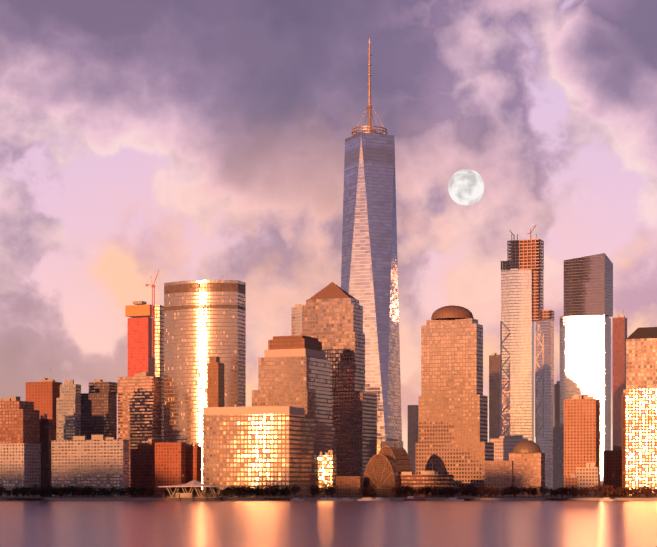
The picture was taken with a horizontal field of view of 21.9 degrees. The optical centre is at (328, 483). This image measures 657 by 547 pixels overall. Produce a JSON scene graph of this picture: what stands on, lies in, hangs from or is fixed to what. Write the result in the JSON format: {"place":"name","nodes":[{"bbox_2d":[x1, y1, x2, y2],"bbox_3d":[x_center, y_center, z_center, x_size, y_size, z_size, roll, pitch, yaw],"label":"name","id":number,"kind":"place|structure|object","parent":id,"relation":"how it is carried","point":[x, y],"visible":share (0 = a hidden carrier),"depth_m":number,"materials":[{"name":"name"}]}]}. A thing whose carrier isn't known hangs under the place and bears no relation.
{"place":"outdoors","nodes":[
{"label":"outdoors","id":0,"kind":"place"},
{"bbox_2d":[56,376,117,439],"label":"apartment buildings","id":1,"kind":"structure","parent":0,"point":[99,408],"depth_m":1709.24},
{"bbox_2d":[28,492,589,497],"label":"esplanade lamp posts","id":2,"kind":"object","parent":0,"point":[372,492],"visible":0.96,"depth_m":1491.93,"materials":[{"name":"black metal"}]},
{"bbox_2d":[0,500,656,546],"bbox_3d":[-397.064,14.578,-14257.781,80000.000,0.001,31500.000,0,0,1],"label":"hudson water","id":3,"kind":"structure","parent":0,"point":[316,523],"depth_m":622.30,"materials":[{"name":"blue liquid"}]},
{"bbox_2d":[158,480,229,500],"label":"ferry terminal","id":4,"kind":"object","parent":3,"relation":"in","point":[184,496],"visible":0.96,"depth_m":1469.38,"materials":[{"name":"grey metal"}]},
{"bbox_2d":[1,497,568,500],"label":"shore piers","id":5,"kind":"structure","parent":3,"relation":"in","point":[38,498],"depth_m":1478.42,"materials":[{"name":"brown wood"}]},
{"bbox_2d":[403,496,425,500],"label":"work boat","id":6,"kind":"object","parent":3,"relation":"on","point":[409,498],"visible":0.96,"depth_m":1453.34,"materials":[{"name":"grey"}]},
{"bbox_2d":[291,496,614,500],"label":"boats","id":7,"kind":"object","parent":3,"relation":"on","point":[333,498],"visible":0.88,"depth_m":1471.40,"materials":[{"name":"white"}]},
{"bbox_2d":[0,493,656,499],"bbox_3d":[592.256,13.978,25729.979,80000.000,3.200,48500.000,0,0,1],"label":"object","id":8,"kind":"structure","parent":0,"point":[356,498],"depth_m":1491.78,"materials":[{"name":"stone"}]},
{"bbox_2d":[0,443,40,496],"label":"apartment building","id":9,"kind":"structure","parent":8,"relation":"on","point":[20,464],"depth_m":1550.70,"materials":[{"name":"beige concrete"}]},
{"bbox_2d":[0,396,39,443],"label":"residential building","id":10,"kind":"structure","parent":9,"relation":"on","point":[19,421],"depth_m":1554.39,"materials":[{"name":"brick"}]},
{"bbox_2d":[26,369,61,439],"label":"brown brick tower","id":11,"kind":"structure","parent":8,"relation":"on","point":[43,394],"depth_m":1774.04,"materials":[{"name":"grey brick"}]},
{"bbox_2d":[40,414,52,496],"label":"residential building","id":12,"kind":"structure","parent":8,"relation":"on","point":[46,431],"depth_m":1593.31,"materials":[{"name":"brown brick"}]},
{"bbox_2d":[51,435,128,497],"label":"apartment building","id":13,"kind":"structure","parent":8,"relation":"on","point":[97,461],"depth_m":1530.79,"materials":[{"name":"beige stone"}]},
{"bbox_2d":[118,372,160,487],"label":"high-rise building","id":14,"kind":"structure","parent":8,"relation":"on","point":[139,408],"depth_m":1813.07,"materials":[{"name":"grey brick"}]},
{"bbox_2d":[125,301,154,376],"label":"building under construction","id":15,"kind":"structure","parent":8,"relation":"on","point":[140,358],"depth_m":2092.86,"materials":[{"name":"concrete"}]},
{"bbox_2d":[146,270,158,357],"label":"tower crane","id":16,"kind":"object","parent":15,"relation":"on","point":[153,285],"depth_m":2085.58,"materials":[{"name":"red"}]},
{"bbox_2d":[131,439,154,496],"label":"building","id":17,"kind":"structure","parent":8,"relation":"on","point":[142,464],"depth_m":1591.70,"materials":[{"name":"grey brick"}]},
{"bbox_2d":[155,442,200,496],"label":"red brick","id":18,"kind":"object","parent":8,"relation":"on","point":[177,463],"visible":0.88,"depth_m":1558.06,"materials":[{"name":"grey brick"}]},
{"bbox_2d":[155,280,245,489],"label":"skyscraper","id":19,"kind":"structure","parent":8,"relation":"on","point":[198,323],"depth_m":1793.00,"materials":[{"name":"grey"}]},
{"bbox_2d":[207,356,223,406],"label":"high-rise building","id":20,"kind":"structure","parent":8,"relation":"on","point":[215,382],"depth_m":1731.20,"materials":[{"name":"brown stone"}]},
{"bbox_2d":[203,406,314,496],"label":"office building","id":21,"kind":"structure","parent":8,"relation":"on","point":[263,446],"depth_m":1538.80,"materials":[{"name":"beige"}]},
{"bbox_2d":[252,335,334,454],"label":"skyscraper","id":22,"kind":"structure","parent":8,"relation":"on","point":[293,371],"depth_m":1637.63,"materials":[{"name":"stone"}]},
{"bbox_2d":[291,304,305,335],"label":"building","id":23,"kind":"structure","parent":8,"relation":"on","point":[296,320],"depth_m":2240.76,"materials":[{"name":"beige"}]},
{"bbox_2d":[314,450,335,496],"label":"building","id":24,"kind":"structure","parent":8,"relation":"on","point":[325,468],"depth_m":1577.80,"materials":[{"name":"gold metal"}]},
{"bbox_2d":[0,482,656,497],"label":"trees","id":25,"kind":"object","parent":8,"relation":"on","point":[239,491],"visible":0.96,"depth_m":1500.35,"materials":[{"name":"green plant"}]},
{"bbox_2d":[312,474,362,496],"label":"low building","id":26,"kind":"structure","parent":8,"relation":"on","point":[349,486],"depth_m":1576.46,"materials":[{"name":"brown stone"}]},
{"bbox_2d":[300,282,376,477],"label":"skyscraper","id":27,"kind":"structure","parent":8,"relation":"on","point":[332,317],"depth_m":1741.95,"materials":[{"name":"stone"}]},
{"bbox_2d":[341,35,401,440],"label":"skyscraper","id":28,"kind":"structure","parent":8,"relation":"on","point":[369,273],"depth_m":1960.67,"materials":[{"name":"blue glass"}]},
{"bbox_2d":[363,446,411,496],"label":"glass atrium","id":29,"kind":"object","parent":8,"relation":"on","point":[386,466],"visible":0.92,"depth_m":1588.18,"materials":[{"name":"brown glass"}]},
{"bbox_2d":[377,438,402,453],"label":"building","id":30,"kind":"structure","parent":8,"relation":"on","point":[391,442],"depth_m":1937.45,"materials":[{"name":"grey metal"}]},
{"bbox_2d":[408,405,417,474],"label":"building","id":31,"kind":"structure","parent":8,"relation":"on","point":[412,425],"depth_m":2284.25,"materials":[{"name":"grey glass"}]},
{"bbox_2d":[399,462,453,496],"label":"low building","id":32,"kind":"structure","parent":8,"relation":"on","point":[428,478],"depth_m":1584.26,"materials":[{"name":"beige stone"}]},
{"bbox_2d":[416,305,493,495],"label":"domed skyscraper","id":33,"kind":"structure","parent":8,"relation":"on","point":[452,419],"depth_m":1710.28,"materials":[{"name":"stone"}]},
{"bbox_2d":[489,353,499,441],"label":"high-rise building","id":34,"kind":"structure","parent":8,"relation":"on","point":[494,395],"depth_m":2481.61,"materials":[{"name":"glass"}]},
{"bbox_2d":[490,435,527,460],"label":"building","id":35,"kind":"structure","parent":8,"relation":"on","point":[504,446],"depth_m":1933.49,"materials":[{"name":"stone"}]},
{"bbox_2d":[485,440,544,496],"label":"domed building","id":36,"kind":"structure","parent":8,"relation":"on","point":[524,466],"depth_m":1594.65,"materials":[{"name":"stone"}]},
{"bbox_2d":[500,225,553,490],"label":"wtc under construction","id":37,"kind":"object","parent":8,"relation":"on","point":[521,311],"depth_m":2333.79,"materials":[{"name":"grey glass"}]},
{"bbox_2d":[554,381,559,426],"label":"building","id":38,"kind":"structure","parent":8,"relation":"on","point":[556,404],"depth_m":2480.41,"materials":[{"name":"grey glass"}]},
{"bbox_2d":[553,423,563,494],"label":"building","id":39,"kind":"structure","parent":8,"relation":"on","point":[558,456],"depth_m":1932.45,"materials":[{"name":"grey glass"}]},
{"bbox_2d":[565,473,577,496],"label":"building","id":40,"kind":"structure","parent":8,"relation":"on","point":[572,480],"depth_m":1532.10,"materials":[{"name":"beige concrete"}]},
{"bbox_2d":[564,395,599,496],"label":"high-rise building","id":41,"kind":"structure","parent":8,"relation":"on","point":[581,430],"depth_m":1561.97,"materials":[{"name":"brown brick"}]},
{"bbox_2d":[560,253,612,486],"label":"skyscraper","id":42,"kind":"structure","parent":8,"relation":"on","point":[585,344],"depth_m":2379.37,"materials":[{"name":"grey glass"}]},
{"bbox_2d":[576,463,599,497],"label":"building","id":43,"kind":"structure","parent":8,"relation":"on","point":[588,475],"depth_m":1526.30,"materials":[{"name":"stone"}]},
{"bbox_2d":[603,446,621,496],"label":"building","id":44,"kind":"structure","parent":8,"relation":"on","point":[612,467],"depth_m":1630.92,"materials":[{"name":"grey brick"}]},
{"bbox_2d":[613,313,626,445],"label":"high-rise building","id":45,"kind":"structure","parent":8,"relation":"on","point":[619,350],"depth_m":2278.14,"materials":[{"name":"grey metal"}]},
{"bbox_2d":[622,390,624,496],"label":"building","id":46,"kind":"structure","parent":8,"relation":"on","point":[623,438],"depth_m":1581.18,"materials":[{"name":"brown metal"}]},
{"bbox_2d":[625,386,656,496],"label":"high-rise building","id":47,"kind":"structure","parent":8,"relation":"on","point":[641,438],"depth_m":1543.42,"materials":[{"name":"beige glass"}]},
{"bbox_2d":[626,327,656,388],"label":"skyscraper","id":48,"kind":"structure","parent":8,"relation":"on","point":[641,357],"depth_m":1685.12,"materials":[{"name":"stone"}]},
{"bbox_2d":[0,0,656,453],"label":"sky","id":49,"kind":"structure","parent":0,"point":[184,140],"materials":[{"name":"purple"}]},
{"bbox_2d":[448,169,483,205],"bbox_3d":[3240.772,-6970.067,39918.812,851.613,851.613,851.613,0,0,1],"label":"moon","id":50,"kind":"object","parent":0,"point":[465,187],"depth_m":39619.52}
]}

